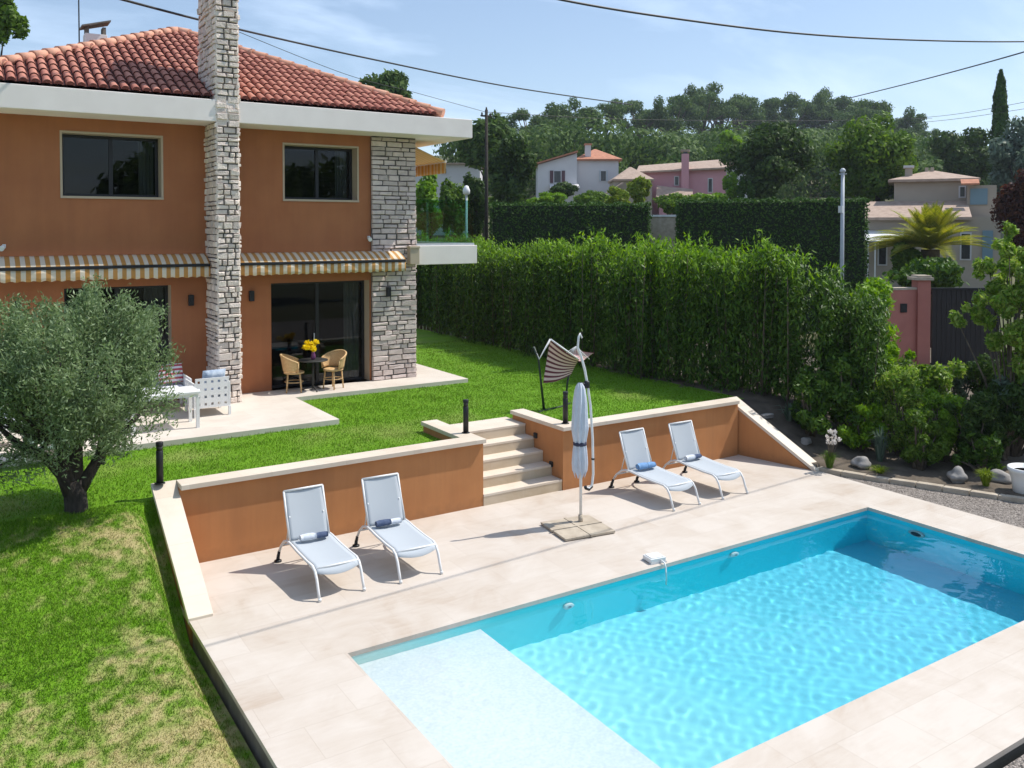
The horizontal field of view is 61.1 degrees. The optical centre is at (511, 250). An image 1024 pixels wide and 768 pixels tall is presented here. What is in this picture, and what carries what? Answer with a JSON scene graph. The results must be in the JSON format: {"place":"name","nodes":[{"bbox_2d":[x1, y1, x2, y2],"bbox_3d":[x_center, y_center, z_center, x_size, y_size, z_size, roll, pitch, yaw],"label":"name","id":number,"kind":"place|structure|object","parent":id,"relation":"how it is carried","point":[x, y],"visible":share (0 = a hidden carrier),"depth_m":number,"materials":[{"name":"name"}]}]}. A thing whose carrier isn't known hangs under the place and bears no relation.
{"place":"outdoors","nodes":[
{"label":"outdoors","id":0,"kind":"place"},
{"bbox_2d":[0,363,467,467],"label":"terrace","id":1,"kind":"structure","parent":0,"point":[274,410],"depth_m":17.84,"materials":[{"name":"stone"}]},
{"bbox_2d":[128,386,200,434],"bbox_3d":[-6.651,3.030,16.518,1.240,0.700,0.718,-1,2,-33],"label":"garden table","id":2,"kind":"object","parent":1,"relation":"on","point":[188,391],"visible":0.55,"depth_m":16.54,"materials":[{"name":"white paint"}]},
{"bbox_2d":[185,376,230,418],"bbox_3d":[-6.279,2.955,17.897,0.730,0.780,0.825,-1,2,-33],"label":"garden armchair","id":3,"kind":"object","parent":1,"relation":"on","point":[218,398],"visible":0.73,"depth_m":17.60,"materials":[{"name":"white paint"}]},
{"bbox_2d":[0,0,476,402],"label":"villa","id":4,"kind":"object","parent":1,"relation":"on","point":[248,215],"visible":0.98,"depth_m":19.66,"materials":[{"name":"paint"}]},
{"bbox_2d":[59,130,163,199],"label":"window","id":5,"kind":"structure","parent":4,"relation":"in","point":[91,167],"depth_m":21.20,"materials":[{"name":"black glass"}]},
{"bbox_2d":[64,285,168,379],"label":"sliding door","id":6,"kind":"structure","parent":4,"relation":"in","point":[160,292],"depth_m":19.44,"materials":[{"name":"black glass"}]},
{"bbox_2d":[271,280,364,387],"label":"sliding door","id":7,"kind":"structure","parent":4,"relation":"in","point":[331,313],"depth_m":24.06,"materials":[{"name":"black glass"}]},
{"bbox_2d":[282,142,358,201],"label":"window","id":8,"kind":"structure","parent":4,"relation":"in","point":[311,174],"depth_m":24.11,"materials":[{"name":"black glass"}]},
{"bbox_2d":[121,0,631,104],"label":"power cable","id":9,"kind":"object","parent":4,"relation":"attached to","point":[174,13],"visible":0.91,"depth_m":26.39,"materials":[{"name":"grey metal"}]},
{"bbox_2d":[280,354,303,392],"bbox_3d":[-5.122,2.841,20.195,0.558,0.895,0.647,0,1,-13],"label":"rattan chair","id":10,"kind":"object","parent":1,"relation":"on","point":[290,364],"visible":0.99,"depth_m":19.99,"materials":[{"name":"beige wicker"}]},
{"bbox_2d":[321,349,346,389],"bbox_3d":[-4.233,2.829,20.680,0.647,0.895,0.558,1,2,29],"label":"rattan chair","id":11,"kind":"object","parent":1,"relation":"on","point":[337,357],"visible":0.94,"depth_m":20.73,"materials":[{"name":"beige wicker"}]},
{"bbox_2d":[0,328,743,767],"bbox_3d":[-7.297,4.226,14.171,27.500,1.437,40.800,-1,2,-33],"label":"lawn","id":12,"kind":"structure","parent":0,"point":[422,336],"depth_m":10.60,"materials":[{"name":"green plant"}]},
{"bbox_2d":[0,273,193,513],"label":"olive tree","id":13,"kind":"object","parent":12,"relation":"on","point":[44,400],"visible":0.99,"depth_m":11.51,"materials":[{"name":"green plant"}]},
{"bbox_2d":[450,417,561,505],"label":"garden steps","id":14,"kind":"structure","parent":12,"relation":"on","point":[515,466],"depth_m":16.37,"materials":[{"name":"stone"}]},
{"bbox_2d":[533,339,592,411],"bbox_3d":[1.140,2.662,18.799,1.424,1.570,0.692,-1,2,-42],"label":"sculpture","id":15,"kind":"object","parent":12,"relation":"on","point":[560,364],"visible":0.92,"depth_m":18.73,"materials":[{"name":"metal"}]},
{"bbox_2d":[0,0,1023,155],"label":"sky","id":16,"kind":"structure","parent":0,"point":[552,46],"materials":[{"name":"blue"}]},
{"bbox_2d":[180,455,1023,767],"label":"pool deck","id":17,"kind":"structure","parent":0,"point":[280,645],"depth_m":11.19,"materials":[{"name":"stone"}]},
{"bbox_2d":[151,419,485,648],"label":"retaining wall","id":18,"kind":"structure","parent":17,"relation":"on","point":[207,518],"depth_m":13.35,"materials":[{"name":"paint"}]},
{"bbox_2d":[154,441,164,484],"bbox_3d":[-5.110,3.075,12.575,0.150,0.608,0.150,-1,2,-33],"label":"bollard light","id":19,"kind":"object","parent":18,"relation":"on","point":[159,463],"visible":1,"depth_m":12.54,"materials":[{"name":"black metal"}]},
{"bbox_2d":[274,484,365,602],"bbox_3d":[-2.729,4.042,12.252,0.750,1.108,1.733,-1,2,-34],"label":"sun lounger","id":20,"kind":"object","parent":17,"relation":"on","point":[305,513],"visible":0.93,"depth_m":12.48,"materials":[{"name":"paint"}]},
{"bbox_2d":[352,473,442,583],"bbox_3d":[-1.710,4.026,12.848,0.750,1.108,1.733,-1,2,-32],"label":"sun lounger","id":21,"kind":"object","parent":17,"relation":"on","point":[382,498],"visible":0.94,"depth_m":13.10,"materials":[{"name":"paint"}]},
{"bbox_2d":[541,333,614,540],"bbox_3d":[1.062,2.949,14.100,0.940,3.187,0.910,-1,2,-25],"label":"parasol","id":22,"kind":"object","parent":17,"relation":"on","point":[580,526],"visible":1,"depth_m":14.25,"materials":[{"name":"fabric"}]},
{"bbox_2d":[609,428,700,510],"bbox_3d":[2.602,3.948,15.913,0.750,1.108,1.733,-1,2,-34],"label":"sun lounger","id":23,"kind":"object","parent":17,"relation":"on","point":[634,445],"visible":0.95,"depth_m":16.15,"materials":[{"name":"paint"}]},
{"bbox_2d":[510,396,822,489],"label":"retaining wall","id":24,"kind":"structure","parent":17,"relation":"on","point":[729,427],"depth_m":17.59,"materials":[{"name":"paint"}]},
{"bbox_2d":[352,510,1023,658],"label":"pool basin","id":25,"kind":"object","parent":17,"relation":"in","point":[363,654],"visible":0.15,"depth_m":12.74,"materials":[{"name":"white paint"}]},
{"bbox_2d":[663,420,748,499],"bbox_3d":[3.637,3.932,16.569,0.750,1.108,1.733,-1,2,-32],"label":"sun lounger","id":26,"kind":"object","parent":17,"relation":"on","point":[683,438],"visible":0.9,"depth_m":16.82,"materials":[{"name":"paint"}]},
{"bbox_2d":[193,633,1023,767],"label":"deck foundation","id":27,"kind":"object","parent":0,"point":[252,743],"visible":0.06,"depth_m":9.06,"materials":[{"name":"grey concrete"}]},
{"bbox_2d":[353,512,1023,767],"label":"water","id":28,"kind":"structure","parent":0,"point":[710,661],"depth_m":10.27,"materials":[{"name":"blue liquid"}]},
{"bbox_2d":[416,155,1022,418],"bbox_3d":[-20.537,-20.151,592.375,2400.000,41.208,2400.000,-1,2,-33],"label":"terrain","id":29,"kind":"structure","parent":0,"point":[848,197],"depth_m":71.05,"materials":[{"name":"green plant"}]},
{"bbox_2d":[0,0,30,56],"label":"broadleaf tree","id":30,"kind":"object","parent":29,"relation":"on","point":[14,20],"visible":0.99,"depth_m":35.53,"materials":[{"name":"green plant"}]},
{"bbox_2d":[358,68,412,98],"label":"pine tree","id":31,"kind":"object","parent":29,"relation":"on","point":[397,79],"visible":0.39,"depth_m":62.34,"materials":[{"name":"green plant"}]},
{"bbox_2d":[415,174,442,240],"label":"broadleaf tree","id":32,"kind":"object","parent":29,"relation":"on","point":[429,216],"visible":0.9,"depth_m":43.66,"materials":[{"name":"green plant"}]},
{"bbox_2d":[415,163,483,234],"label":"house","id":33,"kind":"structure","parent":29,"relation":"on","point":[456,172],"depth_m":71.88,"materials":[{"name":"white paint"}]},
{"bbox_2d":[437,177,468,240],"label":"broadleaf tree","id":34,"kind":"object","parent":29,"relation":"on","point":[453,215],"visible":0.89,"depth_m":47.56,"materials":[{"name":"green plant"}]},
{"bbox_2d":[463,171,489,239],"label":"broadleaf tree","id":35,"kind":"object","parent":29,"relation":"on","point":[476,209],"visible":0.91,"depth_m":49.60,"materials":[{"name":"green plant"}]},
{"bbox_2d":[456,109,511,240],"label":"pine tree","id":36,"kind":"object","parent":29,"relation":"on","point":[471,151],"visible":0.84,"depth_m":64.90,"materials":[{"name":"green plant"}]},
{"bbox_2d":[480,107,491,242],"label":"utility pole","id":37,"kind":"object","parent":29,"relation":"on","point":[486,115],"visible":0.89,"depth_m":47.01,"materials":[{"name":"brown wood"}]},
{"bbox_2d":[483,132,537,205],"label":"conifer","id":38,"kind":"object","parent":29,"relation":"on","point":[512,163],"visible":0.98,"depth_m":57.37,"materials":[{"name":"plant"}]},
{"bbox_2d":[505,108,555,136],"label":"pine tree","id":39,"kind":"object","parent":29,"relation":"on","point":[518,116],"visible":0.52,"depth_m":147.77,"materials":[{"name":"green plant"}]},
{"bbox_2d":[526,191,567,205],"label":"bush","id":40,"kind":"object","parent":29,"relation":"on","point":[546,196],"visible":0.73,"depth_m":61.10,"materials":[{"name":"green plant"}]},
{"bbox_2d":[528,97,599,132],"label":"pine tree","id":41,"kind":"object","parent":29,"relation":"on","point":[553,111],"visible":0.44,"depth_m":162.82,"materials":[{"name":"green plant"}]},
{"bbox_2d":[548,181,579,196],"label":"bush","id":42,"kind":"object","parent":29,"relation":"on","point":[566,188],"visible":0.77,"depth_m":71.25,"materials":[{"name":"green plant"}]},
{"bbox_2d":[488,200,652,308],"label":"clipped hedge","id":43,"kind":"object","parent":29,"relation":"on","point":[522,222],"visible":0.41,"depth_m":44.15,"materials":[{"name":"green plant"}]},
{"bbox_2d":[535,143,621,202],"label":"house","id":44,"kind":"structure","parent":29,"relation":"on","point":[594,169],"depth_m":87.85,"materials":[{"name":"white paint"}]},
{"bbox_2d":[573,190,609,205],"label":"bush","id":45,"kind":"object","parent":29,"relation":"on","point":[593,196],"visible":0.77,"depth_m":62.32,"materials":[{"name":"green plant"}]},
{"bbox_2d":[596,103,626,133],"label":"pine tree","id":46,"kind":"object","parent":29,"relation":"on","point":[612,109],"visible":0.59,"depth_m":177.29,"materials":[{"name":"green plant"}]},
{"bbox_2d":[604,185,630,205],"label":"bush","id":47,"kind":"object","parent":29,"relation":"on","point":[617,194],"visible":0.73,"depth_m":59.23,"materials":[{"name":"green plant"}]},
{"bbox_2d":[606,167,653,214],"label":"house","id":48,"kind":"structure","parent":29,"relation":"on","point":[624,177],"depth_m":80.00,"materials":[{"name":"beige tile"}]},
{"bbox_2d":[626,175,651,203],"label":"bush","id":49,"kind":"object","parent":29,"relation":"on","point":[638,188],"visible":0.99,"depth_m":63.29,"materials":[{"name":"green plant"}]},
{"bbox_2d":[608,95,677,138],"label":"pine tree","id":50,"kind":"object","parent":29,"relation":"on","point":[659,113],"visible":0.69,"depth_m":187.61,"materials":[{"name":"green plant"}]},
{"bbox_2d":[648,215,678,287],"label":"stone wall","id":51,"kind":"structure","parent":29,"relation":"on","point":[663,226],"depth_m":45.98,"materials":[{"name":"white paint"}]},
{"bbox_2d":[634,94,706,136],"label":"pine tree","id":52,"kind":"object","parent":29,"relation":"on","point":[683,103],"visible":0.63,"depth_m":194.24,"materials":[{"name":"green plant"}]},
{"bbox_2d":[653,192,700,214],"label":"bush","id":53,"kind":"object","parent":29,"relation":"on","point":[666,203],"visible":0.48,"depth_m":57.68,"materials":[{"name":"green plant"}]},
{"bbox_2d":[637,149,746,214],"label":"house","id":54,"kind":"structure","parent":29,"relation":"on","point":[685,176],"depth_m":81.77,"materials":[{"name":"pink paint"}]},
{"bbox_2d":[664,83,738,134],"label":"pine tree","id":55,"kind":"object","parent":29,"relation":"on","point":[709,100],"visible":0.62,"depth_m":202.81,"materials":[{"name":"green plant"}]},
{"bbox_2d":[432,110,989,199],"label":"woods","id":56,"kind":"object","parent":29,"relation":"on","point":[635,151],"visible":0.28,"depth_m":106.60,"materials":[{"name":"green plant"}]},
{"bbox_2d":[693,81,759,130],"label":"pine tree","id":57,"kind":"object","parent":29,"relation":"on","point":[752,100],"visible":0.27,"depth_m":212.62,"materials":[{"name":"green plant"}]},
{"bbox_2d":[714,130,744,155],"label":"broadleaf tree","id":58,"kind":"object","parent":29,"relation":"on","point":[726,136],"visible":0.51,"depth_m":98.85,"materials":[{"name":"green plant"}]},
{"bbox_2d":[722,171,737,199],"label":"conifer","id":59,"kind":"object","parent":29,"relation":"on","point":[730,183],"visible":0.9,"depth_m":60.73,"materials":[{"name":"green plant"}]},
{"bbox_2d":[719,98,766,130],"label":"pine tree","id":60,"kind":"object","parent":29,"relation":"on","point":[757,115],"visible":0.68,"depth_m":207.54,"materials":[{"name":"green plant"}]},
{"bbox_2d":[731,97,800,131],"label":"pine tree","id":61,"kind":"object","parent":29,"relation":"on","point":[788,111],"visible":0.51,"depth_m":217.32,"materials":[{"name":"green plant"}]},
{"bbox_2d":[716,119,819,199],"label":"broadleaf tree","id":62,"kind":"object","parent":29,"relation":"on","point":[775,154],"visible":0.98,"depth_m":60.89,"materials":[{"name":"green plant"}]},
{"bbox_2d":[673,196,870,326],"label":"clipped hedge","id":63,"kind":"object","parent":29,"relation":"on","point":[809,224],"visible":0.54,"depth_m":40.92,"materials":[{"name":"green plant"}]},
{"bbox_2d":[760,91,824,127],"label":"pine tree","id":64,"kind":"object","parent":29,"relation":"on","point":[794,100],"visible":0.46,"depth_m":220.63,"materials":[{"name":"green plant"}]},
{"bbox_2d":[792,86,852,128],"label":"pine tree","id":65,"kind":"object","parent":29,"relation":"on","point":[824,95],"visible":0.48,"depth_m":225.61,"materials":[{"name":"green plant"}]},
{"bbox_2d":[804,95,868,126],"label":"pine tree","id":66,"kind":"object","parent":29,"relation":"on","point":[843,101],"visible":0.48,"depth_m":222.93,"materials":[{"name":"green plant"}]},
{"bbox_2d":[838,168,845,289],"bbox_3d":[14.472,0.200,38.076,0.325,7.636,0.326,0,1,12],"label":"lamp post","id":67,"kind":"object","parent":29,"relation":"on","point":[841,207],"visible":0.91,"depth_m":37.99,"materials":[{"name":"grey metal"}]},
{"bbox_2d":[830,99,894,130],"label":"pine tree","id":68,"kind":"object","parent":29,"relation":"on","point":[845,117],"visible":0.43,"depth_m":210.39,"materials":[{"name":"green plant"}]},
{"bbox_2d":[822,110,919,201],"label":"broadleaf tree","id":69,"kind":"object","parent":29,"relation":"on","point":[874,159],"visible":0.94,"depth_m":58.28,"materials":[{"name":"green plant"}]},
{"bbox_2d":[850,106,916,132],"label":"pine tree","id":70,"kind":"object","parent":29,"relation":"on","point":[902,122],"visible":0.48,"depth_m":201.82,"materials":[{"name":"green plant"}]},
{"bbox_2d":[890,241,922,271],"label":"bush","id":71,"kind":"object","parent":29,"relation":"on","point":[900,259],"visible":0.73,"depth_m":39.68,"materials":[{"name":"green plant"}]},
{"bbox_2d":[882,275,933,364],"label":"street wall","id":72,"kind":"structure","parent":29,"relation":"on","point":[910,315],"depth_m":30.88,"materials":[{"name":"paint"}]},
{"bbox_2d":[930,288,998,364],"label":"street gate","id":73,"kind":"structure","parent":72,"relation":"attached to","point":[948,342],"depth_m":31.11,"materials":[{"name":"grey metal"}]},
{"bbox_2d":[882,256,969,347],"bbox_3d":[17.518,2.396,36.117,4.088,4.395,3.314,-1,2,-33],"label":"bush","id":74,"kind":"object","parent":29,"relation":"on","point":[946,272],"visible":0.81,"depth_m":35.37,"materials":[{"name":"green plant"}]},
{"bbox_2d":[868,200,994,316],"bbox_3d":[19.197,0.705,40.290,5.829,6.170,5.949,-1,2,-33],"label":"palm tree","id":75,"kind":"object","parent":29,"relation":"on","point":[928,231],"visible":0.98,"depth_m":39.39,"materials":[{"name":"green plant"}]},
{"bbox_2d":[865,165,1000,287],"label":"house","id":76,"kind":"structure","parent":29,"relation":"on","point":[970,197],"depth_m":51.65,"materials":[{"name":"beige paint"}]},
{"bbox_2d":[925,127,989,179],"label":"broadleaf tree","id":77,"kind":"object","parent":29,"relation":"on","point":[960,155],"visible":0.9,"depth_m":89.92,"materials":[{"name":"green plant"}]},
{"bbox_2d":[987,69,1009,197],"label":"cypress","id":78,"kind":"object","parent":29,"relation":"on","point":[999,120],"visible":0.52,"depth_m":77.73,"materials":[{"name":"green plant"}]},
{"bbox_2d":[986,115,1023,195],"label":"broadleaf tree","id":79,"kind":"object","parent":29,"relation":"on","point":[1006,156],"visible":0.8,"depth_m":73.81,"materials":[{"name":"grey plant"}]},
{"bbox_2d":[989,168,1023,322],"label":"plum tree","id":80,"kind":"object","parent":29,"relation":"on","point":[1009,205],"visible":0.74,"depth_m":39.62,"materials":[{"name":"purple plant"}]},
{"bbox_2d":[559,0,1023,41],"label":"power cable","id":81,"kind":"object","parent":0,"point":[646,14],"visible":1,"depth_m":13.49,"materials":[{"name":"grey metal"}]},
{"bbox_2d":[584,342,1023,496],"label":"planting bed","id":82,"kind":"object","parent":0,"point":[793,431],"visible":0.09,"depth_m":18.49,"materials":[{"name":"soil"}]},
{"bbox_2d":[416,224,894,407],"bbox_3d":[0.711,1.147,29.070,3.927,4.431,25.493,-1,2,-33],"label":"laurel hedge","id":83,"kind":"object","parent":82,"relation":"on","point":[502,296],"visible":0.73,"depth_m":22.27,"materials":[{"name":"green plant"}]},
{"bbox_2d":[787,364,834,436],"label":"garden bush","id":84,"kind":"object","parent":82,"relation":"on","point":[812,391],"visible":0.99,"depth_m":18.80,"materials":[{"name":"green plant"}]},
{"bbox_2d":[819,428,841,468],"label":"flowering tuft","id":85,"kind":"object","parent":82,"relation":"on","point":[829,457],"visible":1,"depth_m":17.51,"materials":[{"name":"green plant"}]},
{"bbox_2d":[824,341,867,436],"bbox_3d":[7.346,3.152,19.189,1.383,2.153,1.301,-1,2,-33],"label":"garden bush","id":86,"kind":"object","parent":82,"relation":"on","point":[843,369],"visible":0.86,"depth_m":18.88,"materials":[{"name":"green plant"}]},
{"bbox_2d":[831,396,888,452],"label":"garden bush","id":87,"kind":"object","parent":82,"relation":"on","point":[855,437],"visible":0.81,"depth_m":18.62,"materials":[{"name":"green plant"}]},
{"bbox_2d":[850,275,901,343],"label":"garden bush","id":88,"kind":"object","parent":82,"relation":"on","point":[873,285],"visible":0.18,"depth_m":22.27,"materials":[{"name":"green plant"}]},
{"bbox_2d":[865,424,892,461],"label":"iris clump","id":89,"kind":"object","parent":82,"relation":"on","point":[880,447],"visible":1,"depth_m":18.06,"materials":[{"name":"green plant"}]},
{"bbox_2d":[860,363,923,455],"bbox_3d":[8.319,3.442,18.960,1.353,2.089,1.238,0,1,13],"label":"garden bush","id":90,"kind":"object","parent":82,"relation":"on","point":[902,385],"visible":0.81,"depth_m":18.67,"materials":[{"name":"green plant"}]},
{"bbox_2d":[880,340,916,405],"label":"garden bush","id":91,"kind":"object","parent":82,"relation":"on","point":[893,349],"visible":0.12,"depth_m":21.24,"materials":[{"name":"green plant"}]},
{"bbox_2d":[882,355,944,432],"bbox_3d":[9.007,3.394,19.672,1.304,2.075,1.437,-1,2,-33],"label":"garden bush","id":92,"kind":"object","parent":82,"relation":"on","point":[925,370],"visible":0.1,"depth_m":19.53,"materials":[{"name":"green plant"}]},
{"bbox_2d":[891,405,951,470],"bbox_3d":[8.310,3.815,17.580,1.121,1.422,1.184,1,2,20],"label":"garden bush","id":93,"kind":"object","parent":82,"relation":"on","point":[921,451],"visible":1,"depth_m":17.51,"materials":[{"name":"green plant"}]},
{"bbox_2d":[819,467,1023,503],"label":"stone edging","id":94,"kind":"object","parent":82,"relation":"on","point":[932,486],"visible":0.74,"depth_m":16.48,"materials":[{"name":"beige stone"}]},
{"bbox_2d":[910,388,966,462],"bbox_3d":[9.016,3.651,18.147,1.193,1.616,1.262,-1,2,-33],"label":"garden bush","id":95,"kind":"object","parent":82,"relation":"on","point":[933,400],"visible":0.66,"depth_m":17.97,"materials":[{"name":"green plant"}]},
{"bbox_2d":[921,357,967,396],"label":"garden bush","id":96,"kind":"object","parent":82,"relation":"on","point":[939,379],"visible":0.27,"depth_m":20.17,"materials":[{"name":"green plant"}]},
{"bbox_2d":[947,466,967,482],"bbox_3d":[8.602,4.379,16.750,0.341,0.450,0.354,0,1,9],"label":"rock","id":97,"kind":"object","parent":82,"relation":"on","point":[956,474],"visible":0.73,"depth_m":16.64,"materials":[{"name":"grey stone"}]},
{"bbox_2d":[944,368,975,417],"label":"garden bush","id":98,"kind":"object","parent":82,"relation":"on","point":[959,384],"visible":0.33,"depth_m":21.09,"materials":[{"name":"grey plant"}]},
{"bbox_2d":[943,394,1006,466],"bbox_3d":[9.481,3.732,17.863,1.217,1.521,1.333,1,2,21],"label":"garden bush","id":99,"kind":"object","parent":82,"relation":"on","point":[976,417],"visible":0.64,"depth_m":17.48,"materials":[{"name":"green plant"}]},
{"bbox_2d":[950,428,1004,472],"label":"garden bush","id":100,"kind":"object","parent":82,"relation":"on","point":[981,450],"visible":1,"depth_m":17.17,"materials":[{"name":"green plant"}]},
{"bbox_2d":[964,353,997,401],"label":"garden bush","id":101,"kind":"object","parent":82,"relation":"on","point":[977,383],"visible":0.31,"depth_m":20.65,"materials":[{"name":"green plant"}]},
{"bbox_2d":[947,220,1023,456],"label":"tall shrub","id":102,"kind":"object","parent":82,"relation":"on","point":[1006,297],"visible":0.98,"depth_m":18.46,"materials":[{"name":"green plant"}]},
{"bbox_2d":[974,381,1023,460],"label":"garden bush","id":103,"kind":"object","parent":82,"relation":"on","point":[1010,421],"visible":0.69,"depth_m":17.88,"materials":[{"name":"green plant"}]},
{"bbox_2d":[991,375,1023,456],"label":"garden bush","id":104,"kind":"object","parent":82,"relation":"on","point":[1020,443],"visible":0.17,"depth_m":18.47,"materials":[{"name":"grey plant"}]},
{"bbox_2d":[835,475,1023,767],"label":"gravel path","id":105,"kind":"structure","parent":0,"point":[1008,512],"depth_m":15.58,"materials":[{"name":"grey gravel"}]},
{"bbox_2d":[1007,463,1023,493],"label":"pale pot","id":106,"kind":"object","parent":105,"relation":"on","point":[1016,471],"visible":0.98,"depth_m":15.91,"materials":[{"name":"white ceramic"}]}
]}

